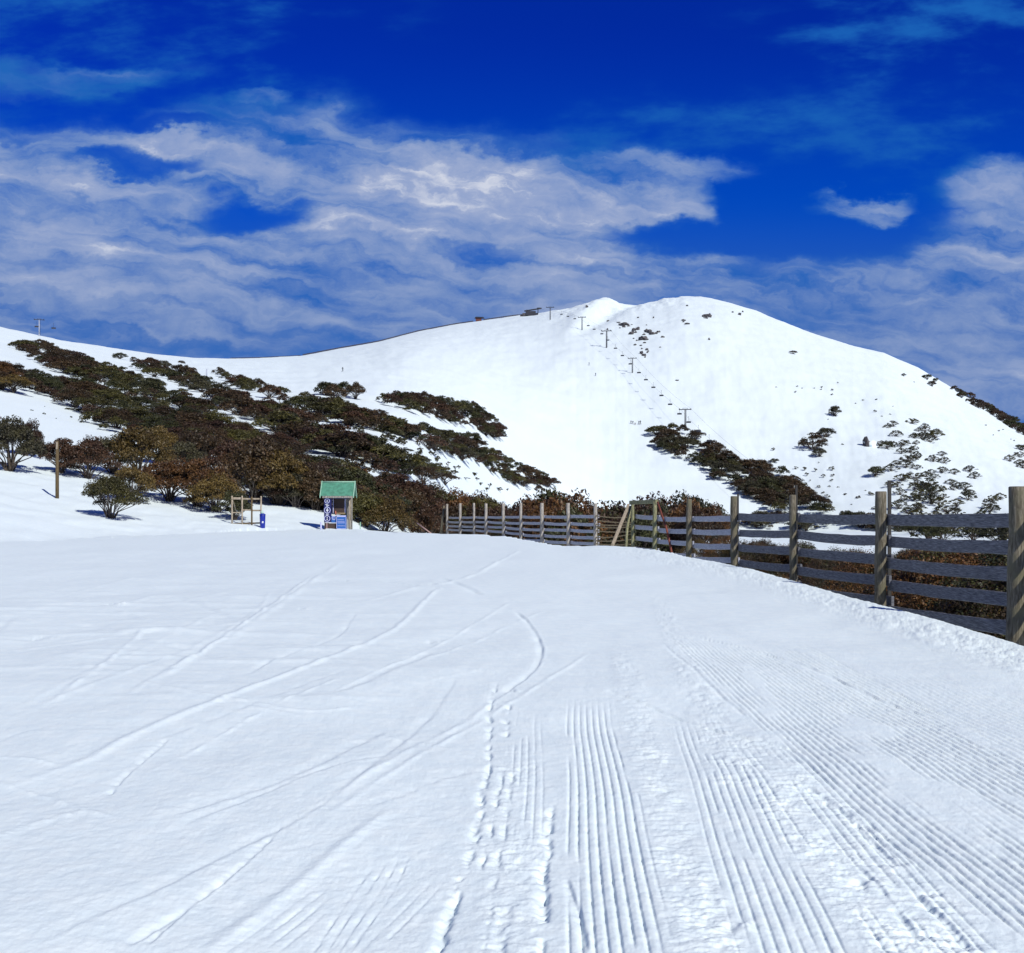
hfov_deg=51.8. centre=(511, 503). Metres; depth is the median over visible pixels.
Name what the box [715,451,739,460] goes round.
snow gum
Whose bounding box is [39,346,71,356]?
snow gum
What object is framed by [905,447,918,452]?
alpine shrub
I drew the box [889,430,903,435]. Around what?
alpine shrub
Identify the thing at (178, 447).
snow gum
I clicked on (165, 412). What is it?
snow gum
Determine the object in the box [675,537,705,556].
heath shrub
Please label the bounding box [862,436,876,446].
rock outcrop
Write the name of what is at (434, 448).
snow gum
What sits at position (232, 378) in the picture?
snow gum
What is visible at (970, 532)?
snow gum
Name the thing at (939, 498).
alpine shrub
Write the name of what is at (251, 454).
snow gum
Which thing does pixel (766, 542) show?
heath shrub
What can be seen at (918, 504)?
alpine shrub
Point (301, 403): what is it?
snow gum
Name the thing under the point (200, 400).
snow gum
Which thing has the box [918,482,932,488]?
alpine shrub
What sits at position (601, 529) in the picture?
hedge shrub
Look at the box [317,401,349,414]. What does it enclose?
snow gum
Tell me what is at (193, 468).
snow gum
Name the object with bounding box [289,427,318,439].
snow gum
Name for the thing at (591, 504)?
hedge shrub
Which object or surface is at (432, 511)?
hedge shrub
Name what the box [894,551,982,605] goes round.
heath shrub
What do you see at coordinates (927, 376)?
snow gum
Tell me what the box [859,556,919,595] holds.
heath shrub
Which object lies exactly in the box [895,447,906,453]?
alpine shrub
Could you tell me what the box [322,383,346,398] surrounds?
snow gum
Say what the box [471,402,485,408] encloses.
snow gum
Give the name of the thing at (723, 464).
snow gum
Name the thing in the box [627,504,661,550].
hedge shrub
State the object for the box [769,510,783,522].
snow gum
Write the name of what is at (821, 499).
snow gum
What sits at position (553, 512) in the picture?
hedge shrub
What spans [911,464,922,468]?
alpine shrub
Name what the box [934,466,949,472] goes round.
alpine shrub
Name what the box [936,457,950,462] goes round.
alpine shrub
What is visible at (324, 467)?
snow gum
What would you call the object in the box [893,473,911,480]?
alpine shrub
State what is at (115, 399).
snow gum
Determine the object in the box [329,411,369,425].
snow gum
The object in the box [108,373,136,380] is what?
snow gum
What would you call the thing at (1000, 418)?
snow gum
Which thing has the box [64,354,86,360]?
snow gum
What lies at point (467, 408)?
snow gum
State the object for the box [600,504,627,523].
hedge shrub
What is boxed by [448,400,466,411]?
snow gum
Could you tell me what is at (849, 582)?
heath shrub
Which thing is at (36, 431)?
shrub
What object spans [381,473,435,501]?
snow gum
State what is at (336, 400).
snow gum
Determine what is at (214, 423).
snow gum
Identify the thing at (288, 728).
snow ground
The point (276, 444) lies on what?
snow gum
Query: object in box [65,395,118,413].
snow gum
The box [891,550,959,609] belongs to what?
heath shrub
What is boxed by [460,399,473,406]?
snow gum
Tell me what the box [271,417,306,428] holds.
snow gum
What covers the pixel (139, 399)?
snow gum
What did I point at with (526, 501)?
hedge shrub
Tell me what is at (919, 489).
alpine shrub
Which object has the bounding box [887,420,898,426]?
alpine shrub
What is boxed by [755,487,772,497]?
snow gum
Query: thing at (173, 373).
snow gum
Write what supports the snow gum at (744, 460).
on the snow ground
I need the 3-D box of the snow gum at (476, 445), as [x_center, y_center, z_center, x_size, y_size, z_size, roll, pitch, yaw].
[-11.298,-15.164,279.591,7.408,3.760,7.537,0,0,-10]
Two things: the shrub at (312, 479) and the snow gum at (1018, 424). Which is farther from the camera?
the snow gum at (1018, 424)
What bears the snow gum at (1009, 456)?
on the snow ground
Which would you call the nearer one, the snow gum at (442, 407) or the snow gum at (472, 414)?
the snow gum at (442, 407)
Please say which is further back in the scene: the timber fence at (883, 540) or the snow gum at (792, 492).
the snow gum at (792, 492)
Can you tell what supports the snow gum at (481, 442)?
on the snow ground
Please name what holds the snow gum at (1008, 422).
on the snow ground
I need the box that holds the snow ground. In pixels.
[0,296,1023,952]
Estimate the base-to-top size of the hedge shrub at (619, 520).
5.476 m
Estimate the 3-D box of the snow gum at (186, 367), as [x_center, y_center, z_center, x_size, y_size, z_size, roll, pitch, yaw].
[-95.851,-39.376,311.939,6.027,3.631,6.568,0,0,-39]
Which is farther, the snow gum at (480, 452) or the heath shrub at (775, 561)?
the snow gum at (480, 452)
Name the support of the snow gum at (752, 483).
on the snow ground
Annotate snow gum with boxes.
[0,360,24,375]
[0,371,19,389]
[0,374,36,392]
[7,339,39,350]
[9,363,39,377]
[17,370,60,386]
[35,378,66,393]
[39,343,55,350]
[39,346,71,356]
[41,351,63,356]
[46,360,81,373]
[52,385,93,407]
[56,376,71,384]
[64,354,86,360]
[65,374,98,383]
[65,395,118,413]
[67,381,108,389]
[68,350,88,356]
[72,364,91,376]
[78,366,115,380]
[83,362,104,371]
[85,360,100,365]
[87,388,124,400]
[92,407,144,428]
[100,365,119,376]
[100,389,126,402]
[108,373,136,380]
[111,353,128,358]
[124,406,152,423]
[125,380,164,394]
[128,395,158,408]
[134,416,182,427]
[138,455,198,501]
[140,357,162,364]
[140,367,167,376]
[141,382,166,393]
[142,377,164,385]
[147,425,178,449]
[148,363,163,368]
[150,405,177,416]
[153,441,208,465]
[154,360,171,368]
[160,458,235,506]
[165,394,198,409]
[165,426,186,435]
[166,371,184,380]
[170,364,188,371]
[170,432,218,455]
[172,397,218,408]
[172,406,203,414]
[172,428,229,467]
[178,365,196,373]
[178,374,195,383]
[178,376,209,389]
[179,427,213,434]
[182,470,245,511]
[184,371,200,376]
[188,381,212,391]
[190,375,217,383]
[200,388,226,398]
[200,439,247,487]
[202,411,240,423]
[205,419,251,431]
[206,382,235,394]
[210,389,249,404]
[212,439,290,502]
[217,396,260,415]
[221,390,258,401]
[221,426,253,440]
[224,374,252,385]
[226,421,253,430]
[234,377,251,387]
[234,433,274,442]
[238,404,272,419]
[244,449,315,504]
[245,434,289,452]
[248,402,276,409]
[251,409,302,431]
[256,397,279,407]
[257,384,281,397]
[264,431,300,443]
[265,458,331,504]
[270,412,298,418]
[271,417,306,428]
[275,421,319,440]
[275,439,310,452]
[279,449,323,465]
[282,407,314,419]
[284,483,319,506]
[288,395,318,408]
[288,454,316,463]
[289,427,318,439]
[297,451,340,468]
[297,480,388,508]
[301,412,326,422]
[303,401,330,414]
[306,428,339,449]
[306,430,376,457]
[310,421,340,431]
[313,381,336,395]
[313,459,344,473]
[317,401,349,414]
[318,423,359,434]
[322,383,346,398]
[326,463,378,494]
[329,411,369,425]
[329,429,366,449]
[331,398,345,403]
[331,404,368,413]
[337,381,351,396]
[339,465,373,476]
[344,381,365,399]
[349,407,380,417]
[356,414,396,430]
[358,444,403,465]
[365,435,393,447]
[365,479,412,503]
[369,415,407,424]
[372,409,387,415]
[377,419,405,430]
[381,447,416,467]
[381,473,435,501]
[391,392,413,399]
[394,394,422,406]
[394,422,422,436]
[394,451,426,474]
[411,394,429,404]
[412,401,429,412]
[415,433,447,449]
[415,466,440,482]
[424,395,439,402]
[427,437,442,451]
[429,401,449,414]
[430,399,446,408]
[433,465,451,479]
[434,395,455,404]
[435,429,453,435]
[439,471,460,485]
[443,438,458,451]
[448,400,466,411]
[449,409,463,419]
[451,435,466,441]
[454,405,474,412]
[457,446,477,460]
[459,440,473,446]
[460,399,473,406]
[463,441,483,450]
[465,412,482,417]
[466,431,482,440]
[469,417,485,426]
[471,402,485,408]
[471,406,487,413]
[472,448,484,458]
[477,425,497,435]
[477,439,487,446]
[481,447,489,453]
[482,454,497,462]
[483,446,497,453]
[487,453,505,462]
[491,428,501,437]
[502,462,515,468]
[504,457,514,463]
[510,475,527,484]
[518,476,535,486]
[519,464,530,471]
[522,468,542,477]
[531,476,543,480]
[544,477,560,486]
[644,425,667,434]
[649,434,668,444]
[656,435,678,444]
[658,428,678,435]
[663,443,680,453]
[672,436,699,448]
[686,429,706,438]
[698,440,725,448]
[699,443,728,453]
[703,460,732,470]
[705,451,724,459]
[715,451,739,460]
[726,464,746,475]
[728,459,741,467]
[729,478,756,486]
[737,479,764,495]
[739,458,754,468]
[742,458,769,467]
[742,521,767,527]
[749,472,773,478]
[751,465,774,472]
[751,510,769,513]
[755,476,778,487]
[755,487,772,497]
[761,489,785,502]
[765,477,790,487]
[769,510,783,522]
[776,475,798,489]
[781,480,811,489]
[783,489,807,499]
[789,486,814,496]
[798,432,827,449]
[798,494,832,509]
[798,522,819,530]
[811,448,826,456]
[817,427,835,436]
[828,405,840,415]
[843,511,861,514]
[867,466,885,476]
[899,526,920,534]
[910,526,939,537]
[921,374,931,379]
[924,527,961,539]
[927,381,936,386]
[927,428,945,437]
[958,527,981,539]
[966,392,975,397]
[970,399,987,407]
[976,509,991,513]
[978,527,1008,539]
[980,504,1000,511]
[981,499,998,508]
[983,495,997,501]
[990,410,1004,417]
[994,493,1006,499]
[996,416,1012,420]
[1003,420,1015,425]
[1004,454,1015,461]
[1009,422,1023,429]
[1013,451,1023,457]
[1015,444,1023,449]
[1016,427,1023,434]
[1016,460,1023,468]
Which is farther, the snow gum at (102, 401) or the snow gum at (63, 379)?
the snow gum at (63, 379)
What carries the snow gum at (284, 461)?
on the snow ground
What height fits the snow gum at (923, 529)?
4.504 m
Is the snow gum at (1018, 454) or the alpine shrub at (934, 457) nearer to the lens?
the alpine shrub at (934, 457)
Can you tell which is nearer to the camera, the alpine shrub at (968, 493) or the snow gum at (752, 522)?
the snow gum at (752, 522)
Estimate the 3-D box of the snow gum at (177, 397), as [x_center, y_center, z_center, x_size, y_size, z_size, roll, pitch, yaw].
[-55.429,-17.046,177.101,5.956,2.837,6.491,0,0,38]
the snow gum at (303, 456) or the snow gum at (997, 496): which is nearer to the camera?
the snow gum at (303, 456)
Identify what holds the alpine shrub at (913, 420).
on the snow ground
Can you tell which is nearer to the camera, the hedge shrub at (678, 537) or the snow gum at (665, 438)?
the hedge shrub at (678, 537)
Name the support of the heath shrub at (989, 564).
on the snow ground
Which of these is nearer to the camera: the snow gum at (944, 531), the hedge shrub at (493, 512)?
the hedge shrub at (493, 512)
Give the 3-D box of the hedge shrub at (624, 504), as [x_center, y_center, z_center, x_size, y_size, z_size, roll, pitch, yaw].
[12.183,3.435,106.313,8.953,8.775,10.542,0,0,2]
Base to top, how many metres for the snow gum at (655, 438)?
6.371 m
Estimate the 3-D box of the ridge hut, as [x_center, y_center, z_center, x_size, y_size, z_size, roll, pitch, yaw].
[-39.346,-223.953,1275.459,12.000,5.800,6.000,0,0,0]
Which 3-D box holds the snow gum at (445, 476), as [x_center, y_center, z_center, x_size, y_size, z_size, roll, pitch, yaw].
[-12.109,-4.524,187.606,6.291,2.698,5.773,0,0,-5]
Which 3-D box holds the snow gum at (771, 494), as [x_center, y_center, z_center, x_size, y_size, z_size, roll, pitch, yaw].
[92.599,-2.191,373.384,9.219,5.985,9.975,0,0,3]
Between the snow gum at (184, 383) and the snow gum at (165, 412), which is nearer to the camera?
the snow gum at (165, 412)
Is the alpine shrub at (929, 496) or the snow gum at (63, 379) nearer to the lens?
the snow gum at (63, 379)
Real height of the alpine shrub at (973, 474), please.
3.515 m
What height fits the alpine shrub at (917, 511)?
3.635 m
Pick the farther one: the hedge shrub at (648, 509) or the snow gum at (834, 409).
the snow gum at (834, 409)
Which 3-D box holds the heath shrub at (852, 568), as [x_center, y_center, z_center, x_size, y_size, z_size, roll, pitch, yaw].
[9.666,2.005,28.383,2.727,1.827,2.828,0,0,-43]
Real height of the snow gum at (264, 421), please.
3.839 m
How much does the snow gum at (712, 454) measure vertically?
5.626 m
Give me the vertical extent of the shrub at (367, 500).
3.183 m
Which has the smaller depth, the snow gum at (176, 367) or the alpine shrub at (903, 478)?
the snow gum at (176, 367)
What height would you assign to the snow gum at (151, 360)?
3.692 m
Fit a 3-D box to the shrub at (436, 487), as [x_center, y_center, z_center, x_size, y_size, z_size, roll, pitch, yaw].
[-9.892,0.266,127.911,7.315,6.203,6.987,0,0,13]
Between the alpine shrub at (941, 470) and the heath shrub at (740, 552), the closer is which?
the heath shrub at (740, 552)
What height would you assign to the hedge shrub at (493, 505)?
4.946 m
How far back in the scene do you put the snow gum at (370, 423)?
187.13 m
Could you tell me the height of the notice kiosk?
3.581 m
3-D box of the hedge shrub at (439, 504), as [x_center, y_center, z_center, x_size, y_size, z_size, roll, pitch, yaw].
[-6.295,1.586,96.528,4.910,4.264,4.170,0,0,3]
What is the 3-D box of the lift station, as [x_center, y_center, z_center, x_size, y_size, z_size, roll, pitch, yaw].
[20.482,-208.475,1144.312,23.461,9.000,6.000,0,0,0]
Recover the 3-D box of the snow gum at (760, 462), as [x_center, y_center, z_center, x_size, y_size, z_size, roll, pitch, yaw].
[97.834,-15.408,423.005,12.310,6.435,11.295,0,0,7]
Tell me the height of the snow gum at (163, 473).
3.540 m
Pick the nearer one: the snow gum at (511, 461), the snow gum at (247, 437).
the snow gum at (247, 437)
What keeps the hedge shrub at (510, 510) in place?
on the snow ground
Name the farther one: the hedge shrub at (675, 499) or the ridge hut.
the ridge hut
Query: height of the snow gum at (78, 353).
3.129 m
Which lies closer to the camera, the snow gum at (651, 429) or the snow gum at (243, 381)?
the snow gum at (243, 381)
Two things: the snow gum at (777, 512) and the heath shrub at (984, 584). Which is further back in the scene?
the snow gum at (777, 512)
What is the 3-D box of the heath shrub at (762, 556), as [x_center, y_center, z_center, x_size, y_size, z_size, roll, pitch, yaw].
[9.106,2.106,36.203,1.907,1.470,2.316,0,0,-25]
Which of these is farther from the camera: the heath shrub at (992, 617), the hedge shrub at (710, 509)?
the hedge shrub at (710, 509)
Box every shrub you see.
[0,415,47,471]
[10,418,44,455]
[38,437,83,472]
[59,434,122,478]
[80,472,150,518]
[86,431,142,473]
[104,425,178,470]
[110,463,156,501]
[211,490,250,519]
[246,472,304,503]
[275,471,318,506]
[294,469,335,510]
[341,487,393,526]
[356,493,420,531]
[369,476,405,504]
[398,486,430,530]
[406,500,454,533]
[410,509,433,532]
[427,481,452,499]
[430,498,469,533]
[433,495,463,533]
[434,488,457,533]
[435,494,477,533]
[440,504,465,533]
[446,486,474,498]
[449,504,475,533]
[457,505,488,533]
[458,492,480,533]
[464,496,498,507]
[470,503,515,535]
[471,489,491,500]
[480,498,501,535]
[480,507,495,535]
[487,504,513,535]
[490,518,510,535]
[501,504,535,534]
[505,511,537,538]
[510,493,536,511]
[514,506,562,540]
[521,497,540,508]
[526,500,580,545]
[527,492,568,538]
[534,486,578,508]
[539,502,604,545]
[545,488,593,507]
[545,502,586,545]
[560,496,600,514]
[574,522,624,545]
[575,514,620,545]
[582,502,598,518]
[587,503,618,519]
[589,511,620,537]
[597,500,614,510]
[597,521,662,550]
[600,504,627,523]
[603,500,625,512]
[603,513,629,538]
[615,495,657,513]
[617,510,668,550]
[621,511,677,552]
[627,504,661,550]
[633,491,665,510]
[639,498,670,514]
[639,509,683,550]
[658,521,694,552]
[660,495,674,508]
[662,503,678,548]
[666,503,709,540]
[669,489,706,511]
[669,506,696,539]
[672,494,705,539]
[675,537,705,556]
[682,513,726,543]
[685,538,710,554]
[688,495,714,510]
[699,501,730,542]
[702,535,730,556]
[703,504,729,524]
[704,512,729,543]
[706,539,742,563]
[718,542,754,567]
[721,538,767,556]
[739,552,789,573]
[744,544,783,576]
[749,538,774,545]
[756,544,810,578]
[757,543,818,582]
[764,541,836,582]
[788,559,837,585]
[800,549,848,589]
[814,561,863,591]
[820,548,874,593]
[828,546,853,551]
[840,552,873,592]
[843,555,913,592]
[850,558,917,594]
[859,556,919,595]
[871,552,985,608]
[878,441,894,448]
[882,464,900,470]
[886,549,932,573]
[886,552,1001,610]
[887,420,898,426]
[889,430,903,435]
[891,499,907,508]
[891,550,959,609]
[892,487,907,494]
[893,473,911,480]
[894,548,919,558]
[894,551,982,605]
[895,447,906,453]
[898,439,911,443]
[898,459,913,467]
[899,455,918,460]
[900,507,914,513]
[902,538,1006,610]
[903,472,925,478]
[904,493,919,500]
[905,418,918,423]
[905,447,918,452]
[907,502,926,510]
[908,482,921,489]
[908,509,927,514]
[910,488,927,496]
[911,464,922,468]
[912,494,926,500]
[914,554,1006,611]
[916,432,929,438]
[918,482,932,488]
[920,477,938,483]
[920,485,944,493]
[920,493,941,504]
[921,426,930,431]
[921,436,937,441]
[922,489,939,495]
[924,454,941,461]
[926,561,1003,614]
[931,496,948,504]
[933,504,957,511]
[933,554,1006,637]
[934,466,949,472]
[934,557,1006,639]
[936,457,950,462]
[942,562,1006,638]
[943,560,1006,632]
[945,507,965,513]
[948,498,964,506]
[948,554,1006,606]
[949,527,964,530]
[950,468,959,473]
[957,482,971,489]
[959,490,977,499]
[963,465,978,471]
[967,471,980,478]
[970,603,1005,639]
[976,604,1003,619]
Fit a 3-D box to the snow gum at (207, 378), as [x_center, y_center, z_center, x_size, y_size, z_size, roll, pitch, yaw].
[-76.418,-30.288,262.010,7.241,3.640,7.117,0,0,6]
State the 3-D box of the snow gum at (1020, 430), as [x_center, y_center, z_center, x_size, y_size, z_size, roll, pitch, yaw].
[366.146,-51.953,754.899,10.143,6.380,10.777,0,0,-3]
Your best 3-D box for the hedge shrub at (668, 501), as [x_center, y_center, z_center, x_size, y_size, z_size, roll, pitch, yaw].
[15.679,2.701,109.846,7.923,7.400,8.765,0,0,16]
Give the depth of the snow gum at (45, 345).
297.53 m
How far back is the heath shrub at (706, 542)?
50.50 m
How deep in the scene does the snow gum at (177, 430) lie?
111.33 m
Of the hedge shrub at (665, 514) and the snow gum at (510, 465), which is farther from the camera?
the snow gum at (510, 465)
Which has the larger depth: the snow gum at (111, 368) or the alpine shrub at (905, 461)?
the alpine shrub at (905, 461)
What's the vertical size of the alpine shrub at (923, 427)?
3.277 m
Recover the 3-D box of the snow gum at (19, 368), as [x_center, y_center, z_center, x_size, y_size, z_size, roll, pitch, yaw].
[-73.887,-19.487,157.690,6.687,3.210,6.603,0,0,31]
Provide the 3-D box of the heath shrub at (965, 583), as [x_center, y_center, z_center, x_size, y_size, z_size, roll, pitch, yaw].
[9.063,1.830,19.285,3.403,2.152,3.282,0,0,-10]
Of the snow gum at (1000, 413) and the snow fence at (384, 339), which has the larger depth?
the snow fence at (384, 339)
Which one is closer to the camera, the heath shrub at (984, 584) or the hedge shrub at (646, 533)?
the heath shrub at (984, 584)
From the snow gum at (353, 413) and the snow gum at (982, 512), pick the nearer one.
the snow gum at (353, 413)
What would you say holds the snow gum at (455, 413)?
on the snow ground
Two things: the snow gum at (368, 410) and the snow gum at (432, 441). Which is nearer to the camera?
the snow gum at (368, 410)
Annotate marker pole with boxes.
[55,441,58,498]
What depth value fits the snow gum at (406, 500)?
83.94 m
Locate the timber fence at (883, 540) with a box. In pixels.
[440,480,1023,645]
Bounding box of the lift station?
[520,308,541,315]
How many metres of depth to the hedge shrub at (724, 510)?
107.47 m
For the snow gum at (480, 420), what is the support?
on the snow ground
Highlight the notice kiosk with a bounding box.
[320,481,356,528]
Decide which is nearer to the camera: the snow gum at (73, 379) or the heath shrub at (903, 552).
the heath shrub at (903, 552)
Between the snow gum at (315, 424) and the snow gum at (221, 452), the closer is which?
the snow gum at (221, 452)
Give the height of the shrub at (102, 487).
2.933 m
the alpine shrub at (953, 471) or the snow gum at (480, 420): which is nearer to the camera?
the snow gum at (480, 420)
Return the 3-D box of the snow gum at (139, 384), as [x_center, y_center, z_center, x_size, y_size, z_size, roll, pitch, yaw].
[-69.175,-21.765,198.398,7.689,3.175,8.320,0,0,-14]
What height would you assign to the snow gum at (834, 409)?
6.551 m
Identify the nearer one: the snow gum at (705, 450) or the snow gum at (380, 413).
the snow gum at (380, 413)
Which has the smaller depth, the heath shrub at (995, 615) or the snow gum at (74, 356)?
the heath shrub at (995, 615)
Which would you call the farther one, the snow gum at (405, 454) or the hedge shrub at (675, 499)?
the snow gum at (405, 454)
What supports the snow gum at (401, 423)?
on the snow ground
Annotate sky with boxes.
[0,0,1023,422]
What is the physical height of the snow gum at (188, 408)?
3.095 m
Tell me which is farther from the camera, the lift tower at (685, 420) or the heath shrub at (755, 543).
the lift tower at (685, 420)
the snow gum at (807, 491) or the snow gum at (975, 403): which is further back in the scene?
the snow gum at (975, 403)
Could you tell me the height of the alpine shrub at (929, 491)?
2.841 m
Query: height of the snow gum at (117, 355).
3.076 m
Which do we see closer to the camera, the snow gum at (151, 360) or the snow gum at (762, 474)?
the snow gum at (151, 360)
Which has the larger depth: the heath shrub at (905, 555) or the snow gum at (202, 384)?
the snow gum at (202, 384)
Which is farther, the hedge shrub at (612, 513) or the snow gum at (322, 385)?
the snow gum at (322, 385)
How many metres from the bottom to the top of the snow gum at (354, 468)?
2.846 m
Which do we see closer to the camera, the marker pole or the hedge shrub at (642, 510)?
the marker pole
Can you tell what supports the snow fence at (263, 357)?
on the snow ground
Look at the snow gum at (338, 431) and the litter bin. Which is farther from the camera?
the snow gum at (338, 431)
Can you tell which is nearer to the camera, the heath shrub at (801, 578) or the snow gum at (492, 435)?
the heath shrub at (801, 578)
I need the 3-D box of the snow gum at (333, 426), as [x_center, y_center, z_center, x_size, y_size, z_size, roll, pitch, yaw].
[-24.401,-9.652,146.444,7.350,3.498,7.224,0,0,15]
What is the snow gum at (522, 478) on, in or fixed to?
on the snow ground
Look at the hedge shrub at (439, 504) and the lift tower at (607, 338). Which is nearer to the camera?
the hedge shrub at (439, 504)
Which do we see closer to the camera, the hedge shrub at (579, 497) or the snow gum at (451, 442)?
the hedge shrub at (579, 497)
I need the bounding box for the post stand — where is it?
[231,496,261,524]
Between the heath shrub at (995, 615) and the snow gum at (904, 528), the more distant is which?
the snow gum at (904, 528)
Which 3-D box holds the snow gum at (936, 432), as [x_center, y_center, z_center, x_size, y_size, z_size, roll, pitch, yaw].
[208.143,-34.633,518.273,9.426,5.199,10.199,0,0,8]
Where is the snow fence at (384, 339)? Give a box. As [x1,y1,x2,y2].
[304,321,471,354]
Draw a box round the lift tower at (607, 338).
[601,330,611,347]
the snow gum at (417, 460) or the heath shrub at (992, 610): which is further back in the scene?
the snow gum at (417, 460)
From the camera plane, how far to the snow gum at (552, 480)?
345.91 m
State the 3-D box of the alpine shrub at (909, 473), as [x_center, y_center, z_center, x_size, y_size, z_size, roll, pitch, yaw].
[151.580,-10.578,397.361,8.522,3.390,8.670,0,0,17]
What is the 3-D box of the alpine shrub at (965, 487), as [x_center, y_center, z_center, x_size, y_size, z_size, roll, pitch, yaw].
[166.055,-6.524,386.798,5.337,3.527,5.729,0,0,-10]
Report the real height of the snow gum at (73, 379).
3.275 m
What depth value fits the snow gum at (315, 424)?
149.26 m
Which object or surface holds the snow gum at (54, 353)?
on the snow ground
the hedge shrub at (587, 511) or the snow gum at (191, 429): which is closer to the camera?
the hedge shrub at (587, 511)
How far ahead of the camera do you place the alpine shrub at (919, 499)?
361.55 m
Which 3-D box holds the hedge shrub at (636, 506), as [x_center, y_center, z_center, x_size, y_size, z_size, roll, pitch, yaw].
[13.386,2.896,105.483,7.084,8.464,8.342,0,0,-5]
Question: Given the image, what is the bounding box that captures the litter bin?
[259,511,265,527]
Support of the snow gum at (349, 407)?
on the snow ground
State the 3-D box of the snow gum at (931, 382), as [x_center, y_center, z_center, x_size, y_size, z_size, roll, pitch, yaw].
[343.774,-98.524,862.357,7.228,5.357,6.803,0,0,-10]
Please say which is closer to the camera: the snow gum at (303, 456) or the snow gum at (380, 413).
the snow gum at (303, 456)
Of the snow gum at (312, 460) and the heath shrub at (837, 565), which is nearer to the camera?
the heath shrub at (837, 565)
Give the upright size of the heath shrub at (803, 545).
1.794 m
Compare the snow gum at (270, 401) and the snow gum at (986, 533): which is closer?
the snow gum at (270, 401)
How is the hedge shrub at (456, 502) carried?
on the snow ground
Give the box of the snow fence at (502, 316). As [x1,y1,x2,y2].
[484,314,519,319]
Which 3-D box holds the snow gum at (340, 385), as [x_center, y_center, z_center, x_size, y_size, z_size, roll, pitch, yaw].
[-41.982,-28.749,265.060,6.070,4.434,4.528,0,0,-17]
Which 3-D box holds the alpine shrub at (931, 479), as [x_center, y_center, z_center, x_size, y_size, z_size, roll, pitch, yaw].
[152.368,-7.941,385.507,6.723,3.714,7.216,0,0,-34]
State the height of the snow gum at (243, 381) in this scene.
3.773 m
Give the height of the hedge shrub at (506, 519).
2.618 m
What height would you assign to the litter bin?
1.114 m
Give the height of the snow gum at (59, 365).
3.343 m
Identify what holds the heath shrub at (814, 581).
on the snow ground
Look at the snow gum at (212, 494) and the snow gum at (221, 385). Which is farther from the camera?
the snow gum at (221, 385)
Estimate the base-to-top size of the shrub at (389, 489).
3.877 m
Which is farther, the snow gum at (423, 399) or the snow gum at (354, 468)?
the snow gum at (423, 399)
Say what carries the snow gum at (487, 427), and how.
on the snow ground
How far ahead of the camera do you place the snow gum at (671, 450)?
447.05 m
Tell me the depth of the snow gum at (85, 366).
213.00 m
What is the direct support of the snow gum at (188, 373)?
on the snow ground
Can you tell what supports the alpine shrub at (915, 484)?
on the snow ground
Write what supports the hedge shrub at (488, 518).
on the snow ground
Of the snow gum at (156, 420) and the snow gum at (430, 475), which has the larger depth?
the snow gum at (430, 475)
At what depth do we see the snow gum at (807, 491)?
375.32 m
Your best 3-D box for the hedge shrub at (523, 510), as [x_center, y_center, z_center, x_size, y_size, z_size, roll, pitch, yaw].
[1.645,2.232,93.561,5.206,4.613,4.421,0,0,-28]
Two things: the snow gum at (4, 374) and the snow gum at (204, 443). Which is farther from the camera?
the snow gum at (4, 374)
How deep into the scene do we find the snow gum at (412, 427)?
194.34 m
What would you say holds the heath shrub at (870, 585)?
on the snow ground
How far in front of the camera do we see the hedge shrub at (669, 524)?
77.14 m
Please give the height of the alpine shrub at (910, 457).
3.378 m
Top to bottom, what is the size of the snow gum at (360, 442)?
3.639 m
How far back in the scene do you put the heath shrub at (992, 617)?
18.35 m
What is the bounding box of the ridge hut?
[475,317,483,320]
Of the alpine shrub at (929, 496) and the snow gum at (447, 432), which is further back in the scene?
the alpine shrub at (929, 496)
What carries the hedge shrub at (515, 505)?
on the snow ground
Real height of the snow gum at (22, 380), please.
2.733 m
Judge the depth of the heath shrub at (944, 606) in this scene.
19.14 m
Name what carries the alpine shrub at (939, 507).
on the snow ground
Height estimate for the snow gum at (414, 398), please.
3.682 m
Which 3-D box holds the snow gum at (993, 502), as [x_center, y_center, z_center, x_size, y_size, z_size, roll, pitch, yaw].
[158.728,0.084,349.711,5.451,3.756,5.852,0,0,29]
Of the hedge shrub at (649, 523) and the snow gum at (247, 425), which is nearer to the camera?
the hedge shrub at (649, 523)
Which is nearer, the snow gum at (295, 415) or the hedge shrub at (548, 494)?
the hedge shrub at (548, 494)
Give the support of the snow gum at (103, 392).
on the snow ground
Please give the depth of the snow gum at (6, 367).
152.56 m
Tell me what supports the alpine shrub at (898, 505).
on the snow ground
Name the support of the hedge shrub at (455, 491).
on the snow ground
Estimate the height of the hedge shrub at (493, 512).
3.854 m
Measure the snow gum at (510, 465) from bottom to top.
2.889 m
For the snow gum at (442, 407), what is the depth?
291.43 m
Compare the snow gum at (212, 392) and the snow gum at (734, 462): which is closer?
the snow gum at (212, 392)
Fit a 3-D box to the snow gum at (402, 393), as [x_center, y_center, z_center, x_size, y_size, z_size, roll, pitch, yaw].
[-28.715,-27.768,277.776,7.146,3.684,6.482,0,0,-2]
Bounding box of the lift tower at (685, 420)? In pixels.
[680,408,690,430]
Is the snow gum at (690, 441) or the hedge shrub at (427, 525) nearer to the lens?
the hedge shrub at (427, 525)
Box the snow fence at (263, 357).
[230,355,298,358]
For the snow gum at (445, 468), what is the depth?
177.59 m
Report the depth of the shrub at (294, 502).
76.34 m
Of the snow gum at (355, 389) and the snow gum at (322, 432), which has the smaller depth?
the snow gum at (322, 432)
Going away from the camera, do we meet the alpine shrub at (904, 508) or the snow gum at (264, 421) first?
the snow gum at (264, 421)
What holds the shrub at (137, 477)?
on the snow ground
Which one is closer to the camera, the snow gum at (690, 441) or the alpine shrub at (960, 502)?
the alpine shrub at (960, 502)
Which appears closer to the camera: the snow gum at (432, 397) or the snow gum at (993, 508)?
the snow gum at (432, 397)

